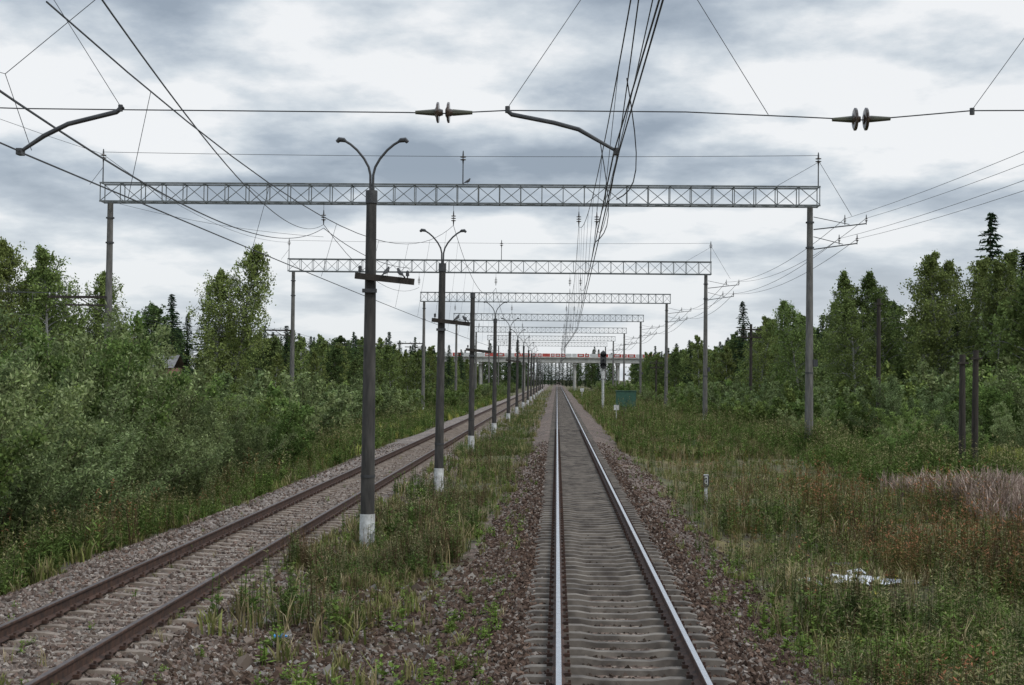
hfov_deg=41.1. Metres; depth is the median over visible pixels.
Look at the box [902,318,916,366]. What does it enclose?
birch tree
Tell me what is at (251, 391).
willow shrub
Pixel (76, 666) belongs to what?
railway track
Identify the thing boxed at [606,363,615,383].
aspen tree
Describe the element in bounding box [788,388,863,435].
alder shrub
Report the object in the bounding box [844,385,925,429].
alder shrub
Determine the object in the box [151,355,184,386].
brick house
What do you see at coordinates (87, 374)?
willow shrub
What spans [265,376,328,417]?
willow shrub
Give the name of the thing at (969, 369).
alder shrub
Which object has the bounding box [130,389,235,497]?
willow shrub
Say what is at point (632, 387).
willow shrub
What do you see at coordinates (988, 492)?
meadow weeds
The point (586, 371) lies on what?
spruce tree
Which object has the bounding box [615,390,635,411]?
relay cabinet
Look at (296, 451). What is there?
alder shrub
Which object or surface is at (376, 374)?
aspen tree
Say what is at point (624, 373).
railway gantry
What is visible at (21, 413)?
willow shrub
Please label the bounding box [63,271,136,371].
birch tree
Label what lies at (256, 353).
birch tree
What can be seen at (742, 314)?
spruce tree
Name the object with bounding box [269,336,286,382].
birch tree
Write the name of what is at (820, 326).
spruce tree
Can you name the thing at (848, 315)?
birch tree
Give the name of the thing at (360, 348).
aspen tree
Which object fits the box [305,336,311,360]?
spruce tree
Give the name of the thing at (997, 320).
birch tree
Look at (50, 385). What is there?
alder shrub
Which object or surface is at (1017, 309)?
birch tree
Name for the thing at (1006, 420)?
willow shrub
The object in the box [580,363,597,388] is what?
aspen tree
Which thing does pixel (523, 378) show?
street lamp
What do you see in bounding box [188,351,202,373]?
birch tree
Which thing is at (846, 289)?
birch tree
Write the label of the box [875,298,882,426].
utility pole
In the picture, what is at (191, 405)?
willow shrub
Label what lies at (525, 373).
aspen tree
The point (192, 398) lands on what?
willow shrub
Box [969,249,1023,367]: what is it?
birch tree
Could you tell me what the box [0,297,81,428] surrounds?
willow shrub
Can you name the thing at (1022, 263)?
spruce tree
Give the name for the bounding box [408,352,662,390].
road bridge
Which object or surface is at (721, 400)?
willow shrub
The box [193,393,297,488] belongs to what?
willow shrub
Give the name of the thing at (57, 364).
alder shrub
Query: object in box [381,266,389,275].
perched bird
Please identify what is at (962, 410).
utility pole
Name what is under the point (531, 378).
street lamp
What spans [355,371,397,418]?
willow shrub
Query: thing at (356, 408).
willow shrub
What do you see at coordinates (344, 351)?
birch tree
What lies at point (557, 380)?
spruce tree
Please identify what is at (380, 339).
birch tree
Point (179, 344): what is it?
aspen tree
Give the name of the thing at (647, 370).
aspen tree
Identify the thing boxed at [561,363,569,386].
spruce tree
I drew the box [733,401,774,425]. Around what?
alder shrub
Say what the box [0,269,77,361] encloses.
aspen tree
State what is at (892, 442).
alder shrub
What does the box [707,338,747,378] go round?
aspen tree
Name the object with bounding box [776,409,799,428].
willow shrub
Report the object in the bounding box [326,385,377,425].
willow shrub
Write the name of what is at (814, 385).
willow shrub
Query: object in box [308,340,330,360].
aspen tree
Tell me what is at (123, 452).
willow shrub
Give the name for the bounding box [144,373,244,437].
alder shrub
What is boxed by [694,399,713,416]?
alder shrub
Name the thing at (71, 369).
willow shrub
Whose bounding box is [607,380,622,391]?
willow shrub
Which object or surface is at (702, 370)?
birch tree
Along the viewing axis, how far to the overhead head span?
16.67 m
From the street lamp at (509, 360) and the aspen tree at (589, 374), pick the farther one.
the aspen tree at (589, 374)
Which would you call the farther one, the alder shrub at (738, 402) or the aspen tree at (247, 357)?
the aspen tree at (247, 357)
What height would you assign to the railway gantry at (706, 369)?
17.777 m
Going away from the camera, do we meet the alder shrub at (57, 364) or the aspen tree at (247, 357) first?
the alder shrub at (57, 364)
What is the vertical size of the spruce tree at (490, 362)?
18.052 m
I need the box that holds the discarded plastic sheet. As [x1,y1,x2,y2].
[804,568,918,585]
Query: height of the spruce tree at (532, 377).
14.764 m
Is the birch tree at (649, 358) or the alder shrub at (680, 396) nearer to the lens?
the alder shrub at (680, 396)
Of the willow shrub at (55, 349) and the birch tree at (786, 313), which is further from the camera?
the birch tree at (786, 313)
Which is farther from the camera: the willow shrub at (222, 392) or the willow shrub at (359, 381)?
the willow shrub at (359, 381)
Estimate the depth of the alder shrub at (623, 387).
274.81 m
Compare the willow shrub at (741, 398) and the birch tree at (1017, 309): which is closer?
the birch tree at (1017, 309)
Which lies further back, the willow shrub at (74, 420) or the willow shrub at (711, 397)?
the willow shrub at (711, 397)
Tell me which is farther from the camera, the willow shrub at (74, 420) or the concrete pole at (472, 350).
the concrete pole at (472, 350)
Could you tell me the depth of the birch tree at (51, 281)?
89.42 m
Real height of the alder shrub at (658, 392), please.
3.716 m
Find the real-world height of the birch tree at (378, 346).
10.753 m
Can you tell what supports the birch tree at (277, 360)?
on the ground
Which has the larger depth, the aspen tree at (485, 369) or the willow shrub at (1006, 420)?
the aspen tree at (485, 369)
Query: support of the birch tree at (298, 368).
on the ground
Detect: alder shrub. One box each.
[0,350,29,368]
[0,402,48,532]
[5,379,118,495]
[8,310,190,490]
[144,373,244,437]
[175,385,246,418]
[181,382,278,464]
[224,381,314,454]
[231,400,316,472]
[285,382,333,397]
[355,395,383,420]
[386,389,418,410]
[410,387,435,406]
[420,393,452,413]
[433,387,462,410]
[461,385,481,401]
[612,382,633,390]
[626,380,647,394]
[649,381,673,402]
[658,382,685,392]
[663,382,697,398]
[666,388,696,406]
[667,394,690,409]
[684,393,700,405]
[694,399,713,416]
[698,372,724,389]
[700,393,726,412]
[708,402,734,420]
[713,387,745,407]
[718,390,737,416]
[722,395,765,418]
[726,368,752,395]
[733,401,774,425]
[742,397,792,426]
[764,374,825,400]
[768,390,822,427]
[782,379,851,416]
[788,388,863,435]
[799,413,843,441]
[827,395,884,439]
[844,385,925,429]
[853,366,958,428]
[863,357,958,392]
[866,428,918,461]
[874,399,938,433]
[889,417,947,454]
[895,364,919,380]
[926,372,1023,441]
[933,365,1023,449]
[938,426,992,463]
[951,357,1023,417]
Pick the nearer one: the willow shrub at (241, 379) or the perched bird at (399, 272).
the perched bird at (399, 272)
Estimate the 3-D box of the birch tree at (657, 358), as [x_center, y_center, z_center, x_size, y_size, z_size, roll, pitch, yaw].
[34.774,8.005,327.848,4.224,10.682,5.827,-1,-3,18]
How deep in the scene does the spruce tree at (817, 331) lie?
154.29 m
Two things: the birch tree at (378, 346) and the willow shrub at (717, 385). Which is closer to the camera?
the willow shrub at (717, 385)
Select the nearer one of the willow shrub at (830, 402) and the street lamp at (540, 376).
the willow shrub at (830, 402)
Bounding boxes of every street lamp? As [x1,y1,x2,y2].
[336,137,414,546]
[420,229,469,490]
[484,301,506,432]
[501,318,520,421]
[511,329,524,413]
[519,337,528,408]
[524,342,534,404]
[527,346,534,400]
[530,350,537,398]
[535,353,540,394]
[536,356,542,393]
[539,358,543,392]
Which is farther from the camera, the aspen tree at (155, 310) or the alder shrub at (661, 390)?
the alder shrub at (661, 390)
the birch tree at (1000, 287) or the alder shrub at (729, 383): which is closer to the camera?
the birch tree at (1000, 287)
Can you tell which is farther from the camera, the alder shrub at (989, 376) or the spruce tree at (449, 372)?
the spruce tree at (449, 372)
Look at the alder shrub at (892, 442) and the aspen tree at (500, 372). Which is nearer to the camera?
the alder shrub at (892, 442)
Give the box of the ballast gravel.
[0,441,1000,684]
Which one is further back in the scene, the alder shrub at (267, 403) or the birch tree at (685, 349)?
the birch tree at (685, 349)
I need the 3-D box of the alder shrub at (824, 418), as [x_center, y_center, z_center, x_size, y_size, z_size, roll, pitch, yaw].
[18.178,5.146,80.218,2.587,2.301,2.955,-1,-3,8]
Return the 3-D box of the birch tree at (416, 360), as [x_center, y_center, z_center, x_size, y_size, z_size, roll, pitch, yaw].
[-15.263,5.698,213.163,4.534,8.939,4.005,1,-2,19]
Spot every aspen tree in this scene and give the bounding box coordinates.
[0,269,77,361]
[128,301,189,362]
[161,330,200,368]
[229,339,257,385]
[245,355,265,388]
[250,338,294,391]
[302,361,329,385]
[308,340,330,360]
[308,342,332,380]
[316,347,351,386]
[328,335,353,379]
[328,337,354,382]
[342,361,362,386]
[343,359,362,387]
[344,346,357,380]
[350,339,363,352]
[354,347,377,386]
[354,350,384,386]
[376,349,402,388]
[408,353,436,390]
[483,362,492,383]
[486,363,506,382]
[487,362,506,384]
[503,363,515,384]
[515,356,532,388]
[569,363,587,386]
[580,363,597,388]
[583,363,596,389]
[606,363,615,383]
[625,364,638,383]
[642,362,651,383]
[649,362,662,385]
[654,361,664,385]
[657,354,685,383]
[664,351,687,390]
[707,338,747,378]
[715,332,747,373]
[731,326,777,378]
[738,335,777,391]
[817,315,868,374]
[868,299,914,376]
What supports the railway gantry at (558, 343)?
on the ground
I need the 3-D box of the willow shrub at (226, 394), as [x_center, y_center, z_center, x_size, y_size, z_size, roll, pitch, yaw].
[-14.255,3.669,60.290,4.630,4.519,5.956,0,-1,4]
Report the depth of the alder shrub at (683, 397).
169.97 m
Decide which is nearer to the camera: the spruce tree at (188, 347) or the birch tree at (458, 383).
the spruce tree at (188, 347)
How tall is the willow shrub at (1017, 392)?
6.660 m
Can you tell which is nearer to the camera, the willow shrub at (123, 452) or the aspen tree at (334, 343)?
the willow shrub at (123, 452)
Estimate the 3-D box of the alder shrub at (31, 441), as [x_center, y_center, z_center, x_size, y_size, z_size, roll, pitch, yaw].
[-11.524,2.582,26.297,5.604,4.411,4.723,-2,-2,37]
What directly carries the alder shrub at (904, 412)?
on the ground
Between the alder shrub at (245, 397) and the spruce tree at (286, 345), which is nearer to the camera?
the alder shrub at (245, 397)
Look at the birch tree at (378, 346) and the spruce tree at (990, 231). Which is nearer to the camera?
the spruce tree at (990, 231)
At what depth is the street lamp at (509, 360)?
111.93 m
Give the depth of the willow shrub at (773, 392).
112.43 m
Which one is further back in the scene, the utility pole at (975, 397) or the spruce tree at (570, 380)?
the spruce tree at (570, 380)
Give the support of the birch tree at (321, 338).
on the ground
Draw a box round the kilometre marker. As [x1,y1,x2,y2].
[703,474,708,502]
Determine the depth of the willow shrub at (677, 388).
181.18 m
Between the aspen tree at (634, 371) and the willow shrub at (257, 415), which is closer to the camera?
the willow shrub at (257, 415)
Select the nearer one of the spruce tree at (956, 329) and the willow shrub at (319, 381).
the willow shrub at (319, 381)
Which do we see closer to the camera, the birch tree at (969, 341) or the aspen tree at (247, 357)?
the birch tree at (969, 341)
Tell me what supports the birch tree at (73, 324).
on the ground
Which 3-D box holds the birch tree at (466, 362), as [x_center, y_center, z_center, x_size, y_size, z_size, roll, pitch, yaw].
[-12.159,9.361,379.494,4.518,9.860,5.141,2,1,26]
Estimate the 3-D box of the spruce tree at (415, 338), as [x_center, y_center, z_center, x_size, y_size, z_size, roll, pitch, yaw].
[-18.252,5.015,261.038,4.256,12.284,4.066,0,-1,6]
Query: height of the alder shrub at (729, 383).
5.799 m
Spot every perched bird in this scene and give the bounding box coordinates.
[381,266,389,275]
[397,268,404,277]
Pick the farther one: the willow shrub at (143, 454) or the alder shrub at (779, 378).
the alder shrub at (779, 378)
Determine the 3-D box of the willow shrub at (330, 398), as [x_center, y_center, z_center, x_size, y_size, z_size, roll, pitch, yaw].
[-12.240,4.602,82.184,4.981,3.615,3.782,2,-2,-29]
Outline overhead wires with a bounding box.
[0,0,1023,368]
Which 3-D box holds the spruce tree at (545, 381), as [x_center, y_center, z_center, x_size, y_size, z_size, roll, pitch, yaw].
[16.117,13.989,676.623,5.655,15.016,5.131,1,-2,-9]
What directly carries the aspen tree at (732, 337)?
on the ground
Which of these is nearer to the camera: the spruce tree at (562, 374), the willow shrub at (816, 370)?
the willow shrub at (816, 370)
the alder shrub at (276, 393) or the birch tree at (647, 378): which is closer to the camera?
the alder shrub at (276, 393)
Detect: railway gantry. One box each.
[47,149,867,439]
[257,239,738,419]
[397,292,688,409]
[453,313,658,395]
[475,326,636,388]
[487,335,622,387]
[497,342,614,385]
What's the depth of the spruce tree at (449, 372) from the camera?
285.69 m
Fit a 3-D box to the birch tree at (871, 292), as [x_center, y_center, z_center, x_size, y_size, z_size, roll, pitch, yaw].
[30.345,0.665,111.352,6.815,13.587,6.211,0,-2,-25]
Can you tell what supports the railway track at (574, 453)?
on the ground
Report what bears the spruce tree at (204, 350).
on the ground
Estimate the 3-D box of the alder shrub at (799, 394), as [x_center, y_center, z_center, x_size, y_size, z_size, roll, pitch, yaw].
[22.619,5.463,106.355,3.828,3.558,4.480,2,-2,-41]
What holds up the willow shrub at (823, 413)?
on the ground
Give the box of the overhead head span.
[0,0,1023,155]
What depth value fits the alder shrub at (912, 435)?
66.92 m
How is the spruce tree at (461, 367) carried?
on the ground
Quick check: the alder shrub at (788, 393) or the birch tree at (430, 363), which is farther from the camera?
the birch tree at (430, 363)
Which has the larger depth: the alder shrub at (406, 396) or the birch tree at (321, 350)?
the birch tree at (321, 350)
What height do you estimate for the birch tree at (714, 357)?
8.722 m
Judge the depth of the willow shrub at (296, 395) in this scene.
72.29 m
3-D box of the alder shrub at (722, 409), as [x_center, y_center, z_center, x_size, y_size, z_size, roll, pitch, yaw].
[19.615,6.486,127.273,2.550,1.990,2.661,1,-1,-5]
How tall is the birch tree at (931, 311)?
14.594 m
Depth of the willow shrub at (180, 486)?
42.95 m
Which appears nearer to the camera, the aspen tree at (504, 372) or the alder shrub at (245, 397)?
the alder shrub at (245, 397)
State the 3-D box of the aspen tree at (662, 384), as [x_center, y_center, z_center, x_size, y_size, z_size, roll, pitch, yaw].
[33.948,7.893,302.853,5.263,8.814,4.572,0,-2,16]
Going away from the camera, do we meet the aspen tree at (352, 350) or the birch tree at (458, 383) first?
the aspen tree at (352, 350)
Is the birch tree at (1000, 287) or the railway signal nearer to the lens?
the birch tree at (1000, 287)
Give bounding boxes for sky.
[0,0,1023,380]
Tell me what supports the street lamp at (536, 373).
on the ground
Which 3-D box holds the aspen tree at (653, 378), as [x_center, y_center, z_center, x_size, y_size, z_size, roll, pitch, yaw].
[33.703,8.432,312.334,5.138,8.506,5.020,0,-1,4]
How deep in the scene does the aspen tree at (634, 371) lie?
451.50 m
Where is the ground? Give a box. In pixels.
[0,380,1023,684]
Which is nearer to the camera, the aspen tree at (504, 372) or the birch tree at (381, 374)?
the birch tree at (381, 374)
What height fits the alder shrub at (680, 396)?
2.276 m
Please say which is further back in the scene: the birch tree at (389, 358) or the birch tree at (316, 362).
the birch tree at (389, 358)
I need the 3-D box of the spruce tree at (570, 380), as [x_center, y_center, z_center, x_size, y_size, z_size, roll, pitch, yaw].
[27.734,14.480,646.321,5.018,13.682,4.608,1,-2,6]
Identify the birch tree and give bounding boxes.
[0,236,45,369]
[3,244,101,367]
[62,314,90,358]
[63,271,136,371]
[186,267,251,393]
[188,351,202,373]
[206,242,276,398]
[229,353,248,393]
[246,332,269,394]
[259,352,289,393]
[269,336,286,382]
[283,331,309,379]
[286,353,298,382]
[287,352,303,391]
[294,335,313,383]
[303,341,330,381]
[305,351,328,388]
[309,337,331,375]
[322,342,350,384]
[375,353,385,388]
[376,337,385,381]
[376,342,384,377]
[376,344,404,395]
[391,343,401,381]
[392,357,402,390]
[396,353,407,389]
[397,351,416,397]
[401,351,429,391]
[425,347,436,390]
[445,358,459,385]
[452,365,462,390]
[457,357,468,386]
[464,359,468,386]
[642,352,652,380]
[642,352,652,382]
[645,352,662,386]
[648,354,661,381]
[649,354,661,384]
[663,347,682,384]
[680,341,696,388]
[682,335,712,389]
[686,351,708,385]
[693,349,712,387]
[702,351,719,385]
[711,344,738,390]
[734,314,777,388]
[736,319,782,396]
[766,313,822,387]
[766,351,789,384]
[767,299,821,398]
[815,268,889,386]
[817,301,838,367]
[818,313,872,381]
[820,297,885,407]
[845,268,917,380]
[891,250,983,384]
[899,259,971,372]
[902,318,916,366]
[905,325,945,369]
[941,257,1023,379]
[946,254,1023,370]
[965,313,995,366]
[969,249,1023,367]
[971,299,1021,379]
[981,274,1023,375]
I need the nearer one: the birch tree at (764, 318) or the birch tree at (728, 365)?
the birch tree at (764, 318)
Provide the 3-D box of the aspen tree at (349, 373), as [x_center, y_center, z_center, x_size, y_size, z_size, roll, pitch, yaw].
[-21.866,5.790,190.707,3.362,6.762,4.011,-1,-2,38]
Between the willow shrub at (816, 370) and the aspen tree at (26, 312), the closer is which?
the aspen tree at (26, 312)
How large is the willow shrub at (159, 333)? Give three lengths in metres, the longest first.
8.593 x 7.358 x 7.009 m
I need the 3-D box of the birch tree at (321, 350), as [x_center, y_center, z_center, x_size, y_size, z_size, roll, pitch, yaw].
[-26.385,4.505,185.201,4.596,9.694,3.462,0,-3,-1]
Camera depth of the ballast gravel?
19.99 m
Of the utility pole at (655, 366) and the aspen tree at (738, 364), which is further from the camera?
the utility pole at (655, 366)
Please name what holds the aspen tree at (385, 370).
on the ground
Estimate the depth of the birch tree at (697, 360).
213.44 m
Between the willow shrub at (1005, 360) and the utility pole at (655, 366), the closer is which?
the willow shrub at (1005, 360)
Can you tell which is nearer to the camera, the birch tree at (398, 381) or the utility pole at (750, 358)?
the utility pole at (750, 358)
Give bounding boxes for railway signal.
[600,350,605,407]
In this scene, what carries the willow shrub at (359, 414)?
on the ground
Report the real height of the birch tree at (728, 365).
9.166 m
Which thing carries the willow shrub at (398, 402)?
on the ground
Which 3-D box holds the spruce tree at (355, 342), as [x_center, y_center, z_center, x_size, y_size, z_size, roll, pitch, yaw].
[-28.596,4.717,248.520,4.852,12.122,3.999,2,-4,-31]
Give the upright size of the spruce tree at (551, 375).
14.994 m
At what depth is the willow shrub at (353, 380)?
119.93 m
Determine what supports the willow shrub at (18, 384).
on the ground
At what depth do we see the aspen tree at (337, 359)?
164.68 m
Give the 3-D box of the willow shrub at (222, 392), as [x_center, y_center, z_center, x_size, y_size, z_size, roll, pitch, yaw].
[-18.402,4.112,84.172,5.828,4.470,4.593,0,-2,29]
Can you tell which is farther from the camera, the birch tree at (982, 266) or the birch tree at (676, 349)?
the birch tree at (676, 349)
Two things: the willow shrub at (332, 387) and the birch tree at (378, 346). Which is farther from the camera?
the birch tree at (378, 346)
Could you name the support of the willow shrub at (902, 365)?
on the ground
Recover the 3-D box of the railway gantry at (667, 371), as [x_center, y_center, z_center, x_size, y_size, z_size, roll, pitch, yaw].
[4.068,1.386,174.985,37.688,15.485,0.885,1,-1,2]
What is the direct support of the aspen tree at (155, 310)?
on the ground
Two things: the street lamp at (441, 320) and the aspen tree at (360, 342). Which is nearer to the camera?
the street lamp at (441, 320)
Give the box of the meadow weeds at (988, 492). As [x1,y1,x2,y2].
[569,382,1023,684]
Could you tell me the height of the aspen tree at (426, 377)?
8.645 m
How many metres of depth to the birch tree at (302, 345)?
193.38 m
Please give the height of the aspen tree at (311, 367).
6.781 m
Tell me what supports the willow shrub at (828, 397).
on the ground
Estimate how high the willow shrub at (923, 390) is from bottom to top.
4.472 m
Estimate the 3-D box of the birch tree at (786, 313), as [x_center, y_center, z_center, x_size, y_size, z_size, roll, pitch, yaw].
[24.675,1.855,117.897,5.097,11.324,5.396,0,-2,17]
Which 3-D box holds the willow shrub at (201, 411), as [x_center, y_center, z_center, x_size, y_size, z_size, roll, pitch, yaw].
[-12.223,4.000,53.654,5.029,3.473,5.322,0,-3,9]
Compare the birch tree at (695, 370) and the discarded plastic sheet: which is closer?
the discarded plastic sheet
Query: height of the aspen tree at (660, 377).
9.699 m
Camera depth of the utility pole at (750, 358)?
124.23 m
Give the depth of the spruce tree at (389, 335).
261.31 m
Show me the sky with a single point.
(806, 58)
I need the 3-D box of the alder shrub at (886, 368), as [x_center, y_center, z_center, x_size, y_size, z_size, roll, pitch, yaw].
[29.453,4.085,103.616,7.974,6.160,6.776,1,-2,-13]
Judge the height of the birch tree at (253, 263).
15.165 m
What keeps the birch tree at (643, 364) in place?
on the ground
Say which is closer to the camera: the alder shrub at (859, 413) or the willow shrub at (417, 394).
the alder shrub at (859, 413)
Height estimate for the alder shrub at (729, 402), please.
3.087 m
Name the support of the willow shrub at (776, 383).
on the ground
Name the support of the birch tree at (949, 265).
on the ground
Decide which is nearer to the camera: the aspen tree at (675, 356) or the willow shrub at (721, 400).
the willow shrub at (721, 400)
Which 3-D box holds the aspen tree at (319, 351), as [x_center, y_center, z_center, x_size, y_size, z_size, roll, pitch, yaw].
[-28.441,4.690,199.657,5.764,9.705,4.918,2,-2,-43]
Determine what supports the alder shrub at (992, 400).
on the ground
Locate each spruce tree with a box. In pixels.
[163,294,188,374]
[174,330,189,372]
[179,314,197,374]
[190,286,219,375]
[279,326,296,390]
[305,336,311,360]
[351,336,358,358]
[387,332,397,386]
[409,337,417,386]
[444,345,454,388]
[444,356,448,389]
[457,349,466,385]
[485,343,492,384]
[503,352,514,384]
[511,342,521,388]
[529,363,537,385]
[541,363,548,384]
[545,363,550,383]
[548,363,555,385]
[553,363,558,384]
[554,363,561,384]
[559,363,565,384]
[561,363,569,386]
[566,363,572,386]
[582,353,588,385]
[591,349,601,386]
[683,343,694,385]
[730,301,749,379]
[813,329,823,366]
[817,315,826,370]
[943,304,964,368]
[963,212,1003,347]
[1016,252,1023,328]
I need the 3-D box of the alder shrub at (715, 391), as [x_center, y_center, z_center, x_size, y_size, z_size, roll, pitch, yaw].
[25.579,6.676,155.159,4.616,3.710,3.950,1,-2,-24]
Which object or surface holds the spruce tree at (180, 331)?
on the ground
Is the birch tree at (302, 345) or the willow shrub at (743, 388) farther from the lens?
the birch tree at (302, 345)
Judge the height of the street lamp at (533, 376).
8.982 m
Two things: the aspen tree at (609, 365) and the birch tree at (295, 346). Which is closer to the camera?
the birch tree at (295, 346)
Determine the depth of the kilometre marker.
41.67 m
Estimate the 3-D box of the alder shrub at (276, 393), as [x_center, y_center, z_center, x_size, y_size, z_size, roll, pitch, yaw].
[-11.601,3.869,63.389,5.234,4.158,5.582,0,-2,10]
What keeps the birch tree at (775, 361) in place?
on the ground
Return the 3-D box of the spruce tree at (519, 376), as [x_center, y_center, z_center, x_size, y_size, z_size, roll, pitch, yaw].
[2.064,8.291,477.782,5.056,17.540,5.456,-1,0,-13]
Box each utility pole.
[650,360,662,394]
[741,324,761,394]
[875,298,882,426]
[958,354,968,464]
[971,350,981,467]
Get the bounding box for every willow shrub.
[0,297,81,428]
[0,312,162,454]
[0,361,107,534]
[0,369,53,437]
[0,419,112,553]
[0,422,168,530]
[6,382,132,496]
[7,301,201,441]
[18,334,171,394]
[20,357,73,383]
[28,379,233,506]
[93,339,244,447]
[127,421,226,505]
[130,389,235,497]
[142,368,237,420]
[142,388,234,451]
[170,403,267,464]
[179,377,257,436]
[185,368,265,415]
[190,373,254,408]
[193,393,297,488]
[220,367,285,402]
[237,391,307,429]
[252,407,292,445]
[260,368,352,443]
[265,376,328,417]
[290,389,349,439]
[300,378,339,400]
[308,387,361,429]
[310,376,361,417]
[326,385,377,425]
[331,375,375,402]
[338,378,384,408]
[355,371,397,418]
[376,388,415,420]
[402,389,421,409]
[447,386,476,403]
[479,384,497,396]
[510,383,515,392]
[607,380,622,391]
[630,384,651,397]
[668,386,687,401]
[677,388,697,397]
[679,380,718,399]
[694,382,725,396]
[697,375,740,403]
[707,382,726,402]
[707,394,732,413]
[725,382,772,406]
[731,376,769,406]
[748,387,791,421]
[765,367,821,408]
[771,373,839,409]
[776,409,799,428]
[785,364,844,392]
[788,407,842,435]
[796,384,864,419]
[817,360,906,404]
[826,380,889,406]
[845,373,957,437]
[872,350,916,381]
[872,373,942,400]
[873,416,933,446]
[882,384,958,436]
[896,398,984,444]
[905,348,964,402]
[913,355,1004,431]
[930,353,1023,398]
[958,401,1023,449]
[981,370,1023,427]
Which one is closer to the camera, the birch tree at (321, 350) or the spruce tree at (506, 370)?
the birch tree at (321, 350)
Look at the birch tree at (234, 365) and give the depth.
133.63 m
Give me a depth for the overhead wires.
27.21 m
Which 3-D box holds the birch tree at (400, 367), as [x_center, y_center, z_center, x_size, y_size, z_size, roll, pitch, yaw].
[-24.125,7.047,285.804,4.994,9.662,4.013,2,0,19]
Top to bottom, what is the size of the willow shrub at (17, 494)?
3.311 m
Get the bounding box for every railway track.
[0,386,543,684]
[516,387,736,684]
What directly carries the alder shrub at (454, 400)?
on the ground
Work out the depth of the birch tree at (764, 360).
133.49 m
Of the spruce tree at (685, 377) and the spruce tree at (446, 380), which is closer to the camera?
the spruce tree at (685, 377)
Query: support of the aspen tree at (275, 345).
on the ground
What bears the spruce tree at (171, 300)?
on the ground
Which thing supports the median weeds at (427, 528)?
on the ground
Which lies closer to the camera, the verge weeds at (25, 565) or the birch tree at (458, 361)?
the verge weeds at (25, 565)
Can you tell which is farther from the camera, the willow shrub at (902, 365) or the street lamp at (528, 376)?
the street lamp at (528, 376)
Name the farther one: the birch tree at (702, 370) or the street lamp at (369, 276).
the birch tree at (702, 370)
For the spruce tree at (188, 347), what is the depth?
142.98 m
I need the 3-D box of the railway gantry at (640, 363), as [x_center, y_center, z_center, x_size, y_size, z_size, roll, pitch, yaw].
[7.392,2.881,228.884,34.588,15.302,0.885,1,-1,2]
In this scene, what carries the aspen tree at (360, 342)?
on the ground
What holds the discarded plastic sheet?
on the ground
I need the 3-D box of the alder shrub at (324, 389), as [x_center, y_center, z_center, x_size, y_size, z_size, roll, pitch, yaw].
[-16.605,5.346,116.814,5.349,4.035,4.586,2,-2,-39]
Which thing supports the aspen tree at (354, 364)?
on the ground
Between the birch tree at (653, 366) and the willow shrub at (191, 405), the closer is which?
the willow shrub at (191, 405)
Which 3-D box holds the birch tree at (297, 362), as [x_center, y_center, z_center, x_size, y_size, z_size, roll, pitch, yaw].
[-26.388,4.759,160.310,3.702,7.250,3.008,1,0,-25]
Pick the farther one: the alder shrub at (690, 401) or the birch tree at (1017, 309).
the alder shrub at (690, 401)
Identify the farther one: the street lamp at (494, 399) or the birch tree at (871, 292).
the birch tree at (871, 292)
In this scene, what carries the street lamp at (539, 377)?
on the ground
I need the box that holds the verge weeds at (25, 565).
[0,386,512,595]
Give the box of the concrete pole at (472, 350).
[466,292,491,448]
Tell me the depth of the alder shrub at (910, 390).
89.36 m
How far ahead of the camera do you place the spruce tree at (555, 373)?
695.09 m
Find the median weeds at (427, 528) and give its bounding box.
[0,390,550,684]
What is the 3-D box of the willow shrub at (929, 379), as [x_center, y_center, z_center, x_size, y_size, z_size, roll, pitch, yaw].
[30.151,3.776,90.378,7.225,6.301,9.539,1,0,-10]
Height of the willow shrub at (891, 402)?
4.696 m
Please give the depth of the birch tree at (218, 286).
105.20 m
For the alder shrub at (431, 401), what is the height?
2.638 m
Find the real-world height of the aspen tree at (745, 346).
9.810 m
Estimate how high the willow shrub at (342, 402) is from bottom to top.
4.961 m
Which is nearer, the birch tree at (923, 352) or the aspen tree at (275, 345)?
the birch tree at (923, 352)
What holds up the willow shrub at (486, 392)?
on the ground
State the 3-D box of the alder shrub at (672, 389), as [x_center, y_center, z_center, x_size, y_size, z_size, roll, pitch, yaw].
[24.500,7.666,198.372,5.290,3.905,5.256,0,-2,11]
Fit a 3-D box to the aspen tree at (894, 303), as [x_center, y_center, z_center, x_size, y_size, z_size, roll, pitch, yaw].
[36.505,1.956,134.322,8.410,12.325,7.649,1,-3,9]
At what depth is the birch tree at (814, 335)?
127.28 m
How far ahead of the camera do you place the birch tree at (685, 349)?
249.70 m
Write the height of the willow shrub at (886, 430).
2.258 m
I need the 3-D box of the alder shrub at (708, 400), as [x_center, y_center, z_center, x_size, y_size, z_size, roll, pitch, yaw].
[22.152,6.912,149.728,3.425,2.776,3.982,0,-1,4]
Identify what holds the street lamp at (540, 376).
on the ground
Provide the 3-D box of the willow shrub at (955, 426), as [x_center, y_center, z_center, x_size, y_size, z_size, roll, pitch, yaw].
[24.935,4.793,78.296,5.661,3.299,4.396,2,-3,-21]
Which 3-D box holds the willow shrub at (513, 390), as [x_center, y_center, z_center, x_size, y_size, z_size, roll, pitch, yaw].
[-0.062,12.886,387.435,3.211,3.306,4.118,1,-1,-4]
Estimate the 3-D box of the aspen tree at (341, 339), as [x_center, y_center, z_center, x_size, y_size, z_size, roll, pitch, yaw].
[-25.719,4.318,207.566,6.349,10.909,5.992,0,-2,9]
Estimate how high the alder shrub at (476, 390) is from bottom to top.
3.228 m
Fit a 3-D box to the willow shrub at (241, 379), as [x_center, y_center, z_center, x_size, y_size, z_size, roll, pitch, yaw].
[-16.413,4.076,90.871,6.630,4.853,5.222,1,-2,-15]
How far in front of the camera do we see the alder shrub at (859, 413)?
83.92 m
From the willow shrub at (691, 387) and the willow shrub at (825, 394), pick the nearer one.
the willow shrub at (825, 394)

